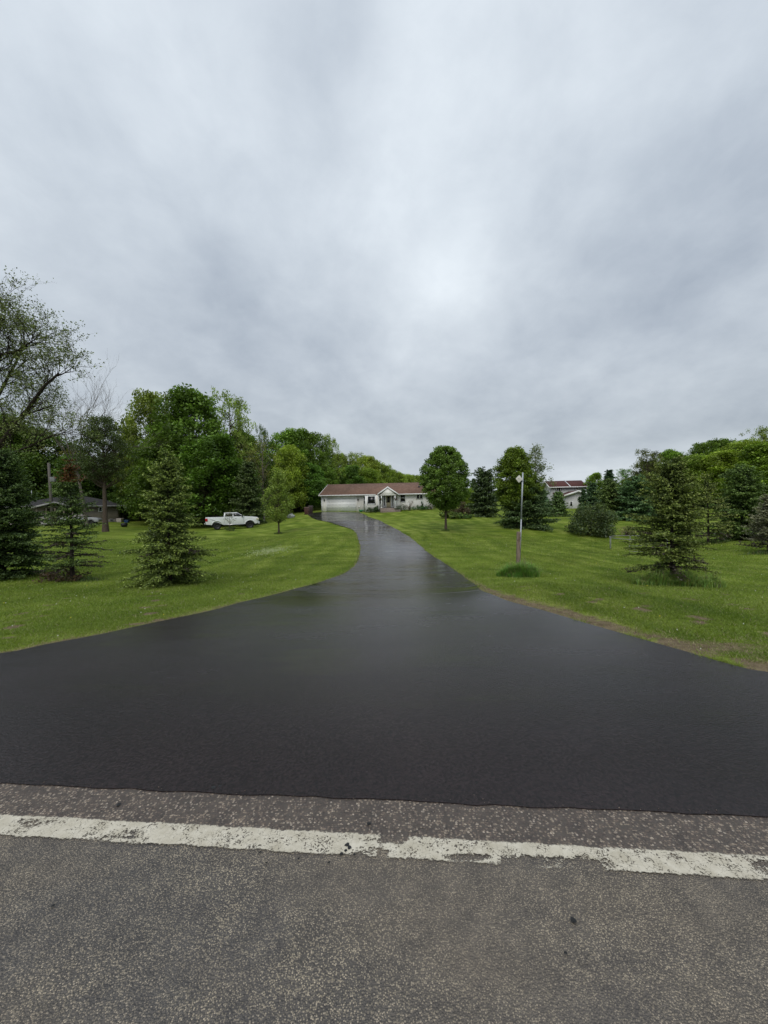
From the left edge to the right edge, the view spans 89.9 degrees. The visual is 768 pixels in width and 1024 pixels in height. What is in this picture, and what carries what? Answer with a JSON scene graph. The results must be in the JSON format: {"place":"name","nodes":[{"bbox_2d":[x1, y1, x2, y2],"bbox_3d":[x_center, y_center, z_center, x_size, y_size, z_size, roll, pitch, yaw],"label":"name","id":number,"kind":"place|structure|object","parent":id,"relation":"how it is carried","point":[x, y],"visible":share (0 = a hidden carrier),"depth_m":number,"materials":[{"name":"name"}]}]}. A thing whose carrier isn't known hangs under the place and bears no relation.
{"place":"outdoors","nodes":[
{"label":"outdoors","id":0,"kind":"place"},
{"bbox_2d":[64,575,107,581],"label":"tall grass","id":1,"kind":"structure","parent":0,"point":[89,578],"depth_m":11.58,"materials":[{"name":"green plant"}]},
{"bbox_2d":[0,783,767,1023],"bbox_3d":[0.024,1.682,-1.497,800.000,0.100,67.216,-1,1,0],"label":"road","id":2,"kind":"structure","parent":0,"point":[122,932],"depth_m":1.48,"materials":[{"name":"grey asphalt"}]},
{"bbox_2d":[51,785,576,953],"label":"sealer drips","id":3,"kind":"object","parent":2,"relation":"on","point":[573,919],"visible":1,"depth_m":1.76,"materials":[{"name":"black"}]},
{"bbox_2d":[0,814,767,879],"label":"road edge line","id":4,"kind":"object","parent":2,"relation":"on","point":[165,835],"visible":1,"depth_m":1.80,"materials":[{"name":"white paint"}]},
{"bbox_2d":[12,584,764,817],"bbox_3d":[-0.456,1.933,8.010,25.200,1.012,13.856,-1,1,0],"label":"loose grit","id":5,"kind":"object","parent":2,"relation":"on","point":[450,799],"visible":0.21,"depth_m":2.12,"materials":[{"name":"grey gravel"}]},
{"bbox_2d":[0,512,767,816],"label":"driveway","id":6,"kind":"structure","parent":0,"point":[421,692],"depth_m":3.05,"materials":[{"name":"black asphalt"}]},
{"bbox_2d":[304,507,309,514],"bbox_3d":[-11.918,-0.192,59.408,0.772,1.143,0.874,-1,1,0],"label":"trash bin","id":7,"kind":"object","parent":6,"relation":"on","point":[306,510],"visible":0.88,"depth_m":59.05,"materials":[{"name":"brown plastic"}]},
{"bbox_2d":[320,590,478,594],"bbox_3d":[0.137,1.831,8.905,4.105,0.172,0.061,-1,1,11],"label":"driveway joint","id":8,"kind":"object","parent":6,"relation":"on","point":[399,594],"visible":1,"depth_m":8.85,"materials":[{"name":"black asphalt"}]},
{"bbox_2d":[0,502,767,671],"bbox_3d":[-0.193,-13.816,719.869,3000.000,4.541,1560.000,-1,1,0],"label":"ground","id":9,"kind":"structure","parent":0,"point":[419,521],"depth_m":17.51,"materials":[{"name":"green plant"}]},
{"bbox_2d":[0,412,47,509],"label":"woodland tree","id":10,"kind":"object","parent":9,"relation":"on","point":[39,462],"visible":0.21,"depth_m":66.41,"materials":[{"name":"green plant"}]},
{"bbox_2d":[0,448,60,580],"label":"spruce tree","id":11,"kind":"object","parent":9,"relation":"on","point":[16,534],"visible":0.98,"depth_m":12.01,"materials":[{"name":"green plant"}]},
{"bbox_2d":[2,425,83,501],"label":"woodland tree","id":12,"kind":"object","parent":9,"relation":"on","point":[48,458],"visible":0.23,"depth_m":67.53,"materials":[{"name":"green plant"}]},
{"bbox_2d":[47,463,55,525],"bbox_3d":[-44.642,-2.282,51.729,1.428,8.691,0.563,0,1,29],"label":"utility pole","id":13,"kind":"object","parent":9,"relation":"on","point":[50,479],"visible":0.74,"depth_m":51.81,"materials":[{"name":"grey wood"}]},
{"bbox_2d":[0,265,110,460],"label":"overhanging tree","id":14,"kind":"object","parent":9,"relation":"on","point":[18,353],"visible":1,"depth_m":17.83,"materials":[{"name":"green plant"}]},
{"bbox_2d":[38,443,84,481],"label":"woodland tree","id":15,"kind":"object","parent":9,"relation":"on","point":[67,451],"visible":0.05,"depth_m":70.91,"materials":[{"name":"green plant"}]},
{"bbox_2d":[32,567,91,582],"bbox_3d":[-9.717,1.895,11.789,1.391,0.490,1.381,-1,1,-16],"label":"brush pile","id":16,"kind":"object","parent":9,"relation":"on","point":[51,577],"visible":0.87,"depth_m":11.55,"materials":[{"name":"brown plant"}]},
{"bbox_2d":[9,491,125,524],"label":"neighbour house","id":17,"kind":"structure","parent":9,"relation":"on","point":[114,513],"depth_m":56.77,"materials":[{"name":"beige"}]},
{"bbox_2d":[27,459,112,578],"bbox_3d":[-9.440,0.266,11.615,1.983,3.824,2.047,-1,1,0],"label":"spruce tree","id":18,"kind":"object","parent":9,"relation":"on","point":[70,484],"visible":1,"depth_m":11.51,"materials":[{"name":"green plant"}]},
{"bbox_2d":[41,453,113,500],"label":"woodland tree","id":19,"kind":"object","parent":9,"relation":"on","point":[85,485],"visible":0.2,"depth_m":63.39,"materials":[{"name":"green plant"}]},
{"bbox_2d":[60,514,101,523],"bbox_3d":[-42.252,0.989,53.714,4.419,1.450,1.760,-1,1,-22],"label":"parked car","id":20,"kind":"object","parent":9,"relation":"on","point":[91,520],"visible":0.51,"depth_m":53.51,"materials":[{"name":"grey metal"}]},
{"bbox_2d":[16,353,169,524],"bbox_3d":[-35.869,-8.857,46.789,17.834,22.357,11.433,0,1,25],"label":"bare tree","id":21,"kind":"object","parent":9,"relation":"on","point":[69,438],"visible":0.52,"depth_m":47.08,"materials":[{"name":"brown plant"}]},
{"bbox_2d":[65,415,140,531],"bbox_3d":[-32.240,-4.362,44.031,7.681,13.579,5.832,-1,1,0],"label":"shade tree","id":22,"kind":"object","parent":9,"relation":"on","point":[106,465],"visible":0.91,"depth_m":43.47,"materials":[{"name":"green plant"}]},
{"bbox_2d":[83,452,134,500],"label":"woodland tree","id":23,"kind":"object","parent":9,"relation":"on","point":[109,492],"visible":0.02,"depth_m":68.50,"materials":[{"name":"green plant"}]},
{"bbox_2d":[108,464,148,519],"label":"woodland tree","id":24,"kind":"object","parent":9,"relation":"on","point":[115,498],"visible":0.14,"depth_m":58.99,"materials":[{"name":"green plant"}]},
{"bbox_2d":[117,433,194,520],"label":"woodland tree","id":25,"kind":"object","parent":9,"relation":"on","point":[138,482],"visible":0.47,"depth_m":53.67,"materials":[{"name":"green plant"}]},
{"bbox_2d":[111,388,200,498],"bbox_3d":[-36.851,-9.250,61.747,10.452,21.733,13.233,0,1,22],"label":"woodland tree","id":26,"kind":"object","parent":9,"relation":"on","point":[144,401],"visible":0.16,"depth_m":59.38,"materials":[{"name":"green plant"}]},
{"bbox_2d":[116,449,220,589],"bbox_3d":[-6.083,0.312,10.723,2.354,4.088,2.543,0,1,31],"label":"spruce tree","id":27,"kind":"object","parent":9,"relation":"on","point":[167,572],"visible":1,"depth_m":10.56,"materials":[{"name":"green plant"}]},
{"bbox_2d":[144,382,240,522],"bbox_3d":[-29.834,-8.630,60.378,14.008,21.291,16.593,-1,1,-27],"label":"woodland tree","id":28,"kind":"object","parent":9,"relation":"on","point":[188,406],"visible":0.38,"depth_m":56.78,"materials":[{"name":"green plant"}]},
{"bbox_2d":[168,432,261,526],"bbox_3d":[-24.975,-4.474,54.815,14.289,13.492,12.062,-1,1,-11],"label":"woodland tree","id":29,"kind":"object","parent":9,"relation":"on","point":[215,503],"visible":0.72,"depth_m":52.64,"materials":[{"name":"green plant"}]},
{"bbox_2d":[222,510,235,524],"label":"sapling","id":30,"kind":"object","parent":9,"relation":"on","point":[229,515],"visible":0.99,"depth_m":42.51,"materials":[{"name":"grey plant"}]},
{"bbox_2d":[204,512,259,529],"bbox_3d":[-18.352,1.044,46.482,6.120,1.980,2.514,-1,1,-25],"label":"pickup truck","id":31,"kind":"object","parent":9,"relation":"on","point":[219,522],"visible":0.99,"depth_m":45.70,"materials":[{"name":"white paint"}]},
{"bbox_2d":[210,387,255,460],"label":"woodland tree","id":32,"kind":"object","parent":9,"relation":"on","point":[237,412],"visible":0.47,"depth_m":65.38,"materials":[{"name":"green plant"}]},
{"bbox_2d":[235,443,261,490],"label":"woodland tree","id":33,"kind":"object","parent":9,"relation":"on","point":[249,453],"visible":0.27,"depth_m":57.49,"materials":[{"name":"green plant"}]},
{"bbox_2d":[228,460,269,526],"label":"spruce tree","id":34,"kind":"object","parent":9,"relation":"on","point":[248,493],"visible":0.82,"depth_m":51.38,"materials":[{"name":"green plant"}]},
{"bbox_2d":[230,429,272,505],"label":"woodland tree","id":35,"kind":"object","parent":9,"relation":"on","point":[251,438],"visible":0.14,"depth_m":68.58,"materials":[{"name":"green plant"}]},
{"bbox_2d":[255,423,269,487],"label":"woodland tree","id":36,"kind":"object","parent":9,"relation":"on","point":[264,433],"visible":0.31,"depth_m":79.54,"materials":[{"name":"green plant"}]},
{"bbox_2d":[246,435,285,520],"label":"woodland tree","id":37,"kind":"object","parent":9,"relation":"on","point":[263,475],"visible":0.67,"depth_m":59.78,"materials":[{"name":"green plant"}]},
{"bbox_2d":[226,544,307,561],"bbox_3d":[-6.242,2.131,21.706,3.319,0.197,9.862,-1,1,0],"label":"clover patch","id":38,"kind":"object","parent":9,"relation":"on","point":[272,550],"visible":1,"depth_m":21.66,"materials":[{"name":"green plant"}]},
{"bbox_2d":[261,467,294,532],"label":"young lawn tree","id":39,"kind":"object","parent":9,"relation":"on","point":[278,497],"visible":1,"depth_m":36.85,"materials":[{"name":"green plant"}]},
{"bbox_2d":[271,444,309,511],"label":"woodland tree","id":40,"kind":"object","parent":9,"relation":"on","point":[291,470],"visible":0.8,"depth_m":66.82,"materials":[{"name":"green plant"}]},
{"bbox_2d":[263,427,317,491],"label":"woodland tree","id":41,"kind":"object","parent":9,"relation":"on","point":[295,437],"visible":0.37,"depth_m":79.51,"materials":[{"name":"green plant"}]},
{"bbox_2d":[293,494,314,510],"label":"understorey bush","id":42,"kind":"object","parent":9,"relation":"on","point":[299,508],"visible":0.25,"depth_m":70.12,"materials":[{"name":"green plant"}]},
{"bbox_2d":[294,463,327,507],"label":"woodland tree","id":43,"kind":"object","parent":9,"relation":"on","point":[315,483],"visible":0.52,"depth_m":69.49,"materials":[{"name":"green plant"}]},
{"bbox_2d":[298,428,335,475],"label":"woodland tree","id":44,"kind":"object","parent":9,"relation":"on","point":[324,458],"visible":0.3,"depth_m":81.76,"materials":[{"name":"green plant"}]},
{"bbox_2d":[319,467,339,483],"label":"woodland tree","id":45,"kind":"object","parent":9,"relation":"on","point":[330,475],"visible":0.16,"depth_m":78.68,"materials":[{"name":"green plant"}]},
{"bbox_2d":[316,434,345,482],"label":"woodland tree","id":46,"kind":"object","parent":9,"relation":"on","point":[333,453],"visible":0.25,"depth_m":87.73,"materials":[{"name":"green plant"}]},
{"bbox_2d":[332,451,358,482],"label":"woodland tree","id":47,"kind":"object","parent":9,"relation":"on","point":[345,462],"visible":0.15,"depth_m":103.26,"materials":[{"name":"green plant"}]},
{"bbox_2d":[335,465,365,483],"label":"woodland tree","id":48,"kind":"object","parent":9,"relation":"on","point":[351,473],"visible":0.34,"depth_m":98.18,"materials":[{"name":"green plant"}]},
{"bbox_2d":[343,451,372,472],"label":"woodland tree","id":49,"kind":"object","parent":9,"relation":"on","point":[351,456],"visible":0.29,"depth_m":116.47,"materials":[{"name":"green plant"}]},
{"bbox_2d":[356,455,380,481],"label":"woodland tree","id":50,"kind":"object","parent":9,"relation":"on","point":[370,459],"visible":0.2,"depth_m":123.56,"materials":[{"name":"green plant"}]},
{"bbox_2d":[356,467,385,483],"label":"woodland tree","id":51,"kind":"object","parent":9,"relation":"on","point":[369,474],"visible":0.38,"depth_m":110.16,"materials":[{"name":"green plant"}]},
{"bbox_2d":[318,482,434,512],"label":"ranch house","id":52,"kind":"structure","parent":9,"relation":"on","point":[345,497],"depth_m":62.46,"materials":[{"name":"beige"}]},
{"bbox_2d":[327,498,355,510],"bbox_3d":[-6.960,-1.145,62.979,4.833,2.074,0.046,-1,1,10],"label":"garage door","id":53,"kind":"structure","parent":52,"relation":"in","point":[332,504],"depth_m":62.95,"materials":[{"name":"white paint"}]},
{"bbox_2d":[386,495,390,507],"bbox_3d":[0.732,-1.674,61.517,0.675,1.978,0.051,-1,1,10],"label":"door","id":54,"kind":"structure","parent":52,"relation":"in","point":[388,497],"depth_m":61.49,"materials":[{"name":"beige paint"}]},
{"bbox_2d":[400,495,405,501],"bbox_3d":[2.988,-2.229,61.092,0.877,1.363,0.080,-1,1,10],"label":"window","id":55,"kind":"structure","parent":52,"relation":"in","point":[402,497],"depth_m":61.11,"materials":[{"name":"black glass"}]},
{"bbox_2d":[373,459,391,482],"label":"woodland tree","id":56,"kind":"object","parent":9,"relation":"on","point":[383,467],"visible":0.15,"depth_m":134.20,"materials":[{"name":"green plant"}]},
{"bbox_2d":[380,465,398,482],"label":"woodland tree","id":57,"kind":"object","parent":9,"relation":"on","point":[393,477],"visible":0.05,"depth_m":147.87,"materials":[{"name":"green plant"}]},
{"bbox_2d":[386,469,406,482],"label":"woodland tree","id":58,"kind":"object","parent":9,"relation":"on","point":[400,476],"visible":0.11,"depth_m":163.25,"materials":[{"name":"green plant"}]},
{"bbox_2d":[404,473,416,482],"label":"woodland tree","id":59,"kind":"object","parent":9,"relation":"on","point":[409,477],"visible":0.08,"depth_m":200.26,"materials":[{"name":"green plant"}]},
{"bbox_2d":[419,445,471,528],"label":"maple tree","id":60,"kind":"object","parent":9,"relation":"on","point":[448,479],"visible":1,"depth_m":34.89,"materials":[{"name":"green plant"}]},
{"bbox_2d":[438,511,454,518],"bbox_3d":[7.948,0.342,48.177,2.246,1.083,1.969,-1,1,0],"label":"garden bed shrub","id":61,"kind":"object","parent":9,"relation":"on","point":[448,515],"visible":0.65,"depth_m":47.71,"materials":[{"name":"green plant"}]},
{"bbox_2d":[447,512,463,518],"bbox_3d":[9.066,0.424,47.946,1.939,0.948,2.167,-1,1,-19],"label":"garden bed shrub","id":62,"kind":"object","parent":9,"relation":"on","point":[456,515],"visible":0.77,"depth_m":47.42,"materials":[{"name":"green plant"}]},
{"bbox_2d":[451,502,470,515],"bbox_3d":[9.917,-0.359,49.194,3.071,2.335,2.641,-1,1,-20],"label":"brown shrub","id":63,"kind":"object","parent":9,"relation":"on","point":[462,509],"visible":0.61,"depth_m":48.72,"materials":[{"name":"grey plant"}]},
{"bbox_2d":[460,514,472,518],"bbox_3d":[10.141,0.517,47.779,1.774,0.686,1.916,-1,1,13],"label":"garden bed shrub","id":64,"kind":"object","parent":9,"relation":"on","point":[466,516],"visible":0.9,"depth_m":47.30,"materials":[{"name":"green plant"}]},
{"bbox_2d":[459,488,477,507],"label":"woodland tree","id":65,"kind":"object","parent":9,"relation":"on","point":[466,501],"visible":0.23,"depth_m":60.99,"materials":[{"name":"green plant"}]},
{"bbox_2d":[465,466,502,516],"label":"spruce tree","id":66,"kind":"object","parent":9,"relation":"on","point":[483,493],"visible":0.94,"depth_m":50.70,"materials":[{"name":"green plant"}]},
{"bbox_2d":[492,445,544,527],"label":"maple tree","id":67,"kind":"object","parent":9,"relation":"on","point":[514,463],"visible":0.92,"depth_m":37.12,"materials":[{"name":"green plant"}]},
{"bbox_2d":[516,532,520,563],"bbox_3d":[4.452,1.540,12.758,0.149,1.772,0.108,-1,1,0],"label":"wooden post","id":68,"kind":"object","parent":9,"relation":"on","point":[518,540],"visible":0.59,"depth_m":12.70,"materials":[{"name":"brown wood"}]},
{"bbox_2d":[516,472,523,560],"bbox_3d":[4.521,0.236,12.791,0.286,3.094,0.084,-1,1,-7],"label":"marker sign","id":69,"kind":"object","parent":9,"relation":"on","point":[518,478],"visible":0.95,"depth_m":12.78,"materials":[{"name":"metal"}]},
{"bbox_2d":[493,482,560,531],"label":"spruce tree","id":70,"kind":"object","parent":9,"relation":"on","point":[530,510],"visible":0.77,"depth_m":37.46,"materials":[{"name":"green plant"}]},
{"bbox_2d":[527,442,555,490],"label":"silver poplar","id":71,"kind":"object","parent":9,"relation":"on","point":[536,451],"visible":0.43,"depth_m":69.48,"materials":[{"name":"green plant"}]},
{"bbox_2d":[538,493,553,512],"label":"spruce tree","id":72,"kind":"object","parent":9,"relation":"on","point":[547,499],"visible":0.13,"depth_m":51.77,"materials":[{"name":"green plant"}]},
{"bbox_2d":[550,491,570,515],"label":"spruce tree","id":73,"kind":"object","parent":9,"relation":"on","point":[559,503],"visible":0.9,"depth_m":52.55,"materials":[{"name":"green plant"}]},
{"bbox_2d":[543,480,586,508],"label":"two storey house","id":74,"kind":"structure","parent":9,"relation":"on","point":[570,490],"depth_m":85.11,"materials":[{"name":"grey"}]},
{"bbox_2d":[575,488,589,516],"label":"spruce tree","id":75,"kind":"object","parent":9,"relation":"on","point":[583,497],"visible":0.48,"depth_m":43.76,"materials":[{"name":"green plant"}]},
{"bbox_2d":[564,501,618,536],"bbox_3d":[18.815,0.573,34.897,4.384,3.159,4.653,-1,1,0],"label":"willow shrub","id":76,"kind":"object","parent":9,"relation":"on","point":[581,522],"visible":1,"depth_m":34.03,"materials":[{"name":"green plant"}]},
{"bbox_2d":[583,472,602,494],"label":"woodland tree","id":77,"kind":"object","parent":9,"relation":"on","point":[594,477],"visible":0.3,"depth_m":82.99,"materials":[{"name":"green plant"}]},
{"bbox_2d":[586,482,601,515],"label":"spruce tree","id":78,"kind":"object","parent":9,"relation":"on","point":[592,488],"visible":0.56,"depth_m":49.57,"materials":[{"name":"green plant"}]},
{"bbox_2d":[591,478,624,516],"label":"spruce tree","id":79,"kind":"object","parent":9,"relation":"on","point":[607,496],"visible":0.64,"depth_m":45.51,"materials":[{"name":"green plant"}]},
{"bbox_2d":[600,469,617,492],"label":"spruce tree","id":80,"kind":"object","parent":9,"relation":"on","point":[609,474],"visible":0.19,"depth_m":77.56,"materials":[{"name":"green plant"}]},
{"bbox_2d":[613,468,635,486],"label":"woodland tree","id":81,"kind":"object","parent":9,"relation":"on","point":[623,473],"visible":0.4,"depth_m":88.87,"materials":[{"name":"green plant"}]},
{"bbox_2d":[619,525,634,534],"bbox_3d":[21.453,1.643,33.907,1.493,0.995,1.572,0,1,32],"label":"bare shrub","id":82,"kind":"object","parent":9,"relation":"on","point":[626,532],"visible":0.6,"depth_m":33.80,"materials":[{"name":"green plant"}]},
{"bbox_2d":[613,474,657,521],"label":"spruce tree","id":83,"kind":"object","parent":9,"relation":"on","point":[631,500],"visible":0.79,"depth_m":43.32,"materials":[{"name":"green plant"}]},
{"bbox_2d":[622,449,666,494],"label":"woodland tree","id":84,"kind":"object","parent":9,"relation":"on","point":[652,458],"visible":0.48,"depth_m":63.68,"materials":[{"name":"green plant"}]},
{"bbox_2d":[633,459,667,504],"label":"woodland tree","id":85,"kind":"object","parent":9,"relation":"on","point":[644,469],"visible":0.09,"depth_m":67.73,"materials":[{"name":"green plant"}]},
{"bbox_2d":[617,454,721,581],"bbox_3d":[7.590,0.269,10.459,2.288,3.622,2.098,-1,1,0],"label":"spruce tree","id":86,"kind":"object","parent":9,"relation":"on","point":[679,511],"visible":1,"depth_m":10.18,"materials":[{"name":"green plant"}]},
{"bbox_2d":[657,448,686,500],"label":"woodland tree","id":87,"kind":"object","parent":9,"relation":"on","point":[671,453],"visible":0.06,"depth_m":69.09,"materials":[{"name":"green plant"}]},
{"bbox_2d":[629,568,727,587],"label":"tall grass","id":88,"kind":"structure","parent":9,"relation":"on","point":[657,577],"depth_m":9.92,"materials":[{"name":"green plant"}]},
{"bbox_2d":[669,453,724,506],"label":"woodland tree","id":89,"kind":"object","parent":9,"relation":"on","point":[694,461],"visible":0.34,"depth_m":62.35,"materials":[{"name":"green plant"}]},
{"bbox_2d":[686,440,719,456],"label":"woodland tree","id":90,"kind":"object","parent":9,"relation":"on","point":[700,448],"visible":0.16,"depth_m":82.75,"materials":[{"name":"green plant"}]},
{"bbox_2d":[686,473,737,542],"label":"spruce tree","id":91,"kind":"object","parent":9,"relation":"on","point":[708,496],"visible":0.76,"depth_m":24.71,"materials":[{"name":"green plant"}]},
{"bbox_2d":[685,449,750,503],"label":"woodland tree","id":92,"kind":"object","parent":9,"relation":"on","point":[717,459],"visible":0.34,"depth_m":60.02,"materials":[{"name":"green plant"}]},
{"bbox_2d":[707,438,735,450],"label":"woodland tree","id":93,"kind":"object","parent":9,"relation":"on","point":[722,442],"visible":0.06,"depth_m":84.88,"materials":[{"name":"green plant"}]},
{"bbox_2d":[699,463,767,540],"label":"spruce tree","id":94,"kind":"object","parent":9,"relation":"on","point":[740,478],"visible":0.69,"depth_m":25.45,"materials":[{"name":"green plant"}]},
{"bbox_2d":[709,460,766,500],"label":"woodland tree","id":95,"kind":"object","parent":9,"relation":"on","point":[750,463],"visible":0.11,"depth_m":58.94,"materials":[{"name":"green plant"}]},
{"bbox_2d":[717,438,765,465],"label":"woodland tree","id":96,"kind":"object","parent":9,"relation":"on","point":[739,445],"visible":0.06,"depth_m":69.08,"materials":[{"name":"green plant"}]},
{"bbox_2d":[730,442,767,496],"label":"woodland tree","id":97,"kind":"object","parent":9,"relation":"on","point":[752,452],"visible":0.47,"depth_m":57.39,"materials":[{"name":"green plant"}]},
{"bbox_2d":[733,494,767,551],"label":"spruce tree","id":98,"kind":"object","parent":9,"relation":"on","point":[761,523],"visible":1,"depth_m":19.70,"materials":[{"name":"green plant"}]},
{"bbox_2d":[739,425,767,443],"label":"woodland tree","id":99,"kind":"object","parent":9,"relation":"on","point":[763,435],"visible":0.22,"depth_m":73.25,"materials":[{"name":"green plant"}]},
{"bbox_2d":[739,549,767,554],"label":"tall grass","id":100,"kind":"structure","parent":9,"relation":"on","point":[762,552],"depth_m":19.46,"materials":[{"name":"green plant"}]},
{"bbox_2d":[0,0,767,491],"label":"sky","id":101,"kind":"structure","parent":0,"point":[396,231],"materials":[{"name":"grey"}]},
{"bbox_2d":[495,555,542,577],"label":"tall grass","id":102,"kind":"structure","parent":0,"point":[518,570],"depth_m":12.35,"materials":[{"name":"green plant"}]},
{"bbox_2d":[545,514,569,516],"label":"tall grass","id":103,"kind":"structure","parent":0,"point":[559,515],"depth_m":50.00,"materials":[{"name":"green plant"}]},
{"bbox_2d":[698,540,726,545],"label":"tall grass","id":104,"kind":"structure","parent":0,"point":[717,541],"depth_m":24.80,"materials":[{"name":"green plant"}]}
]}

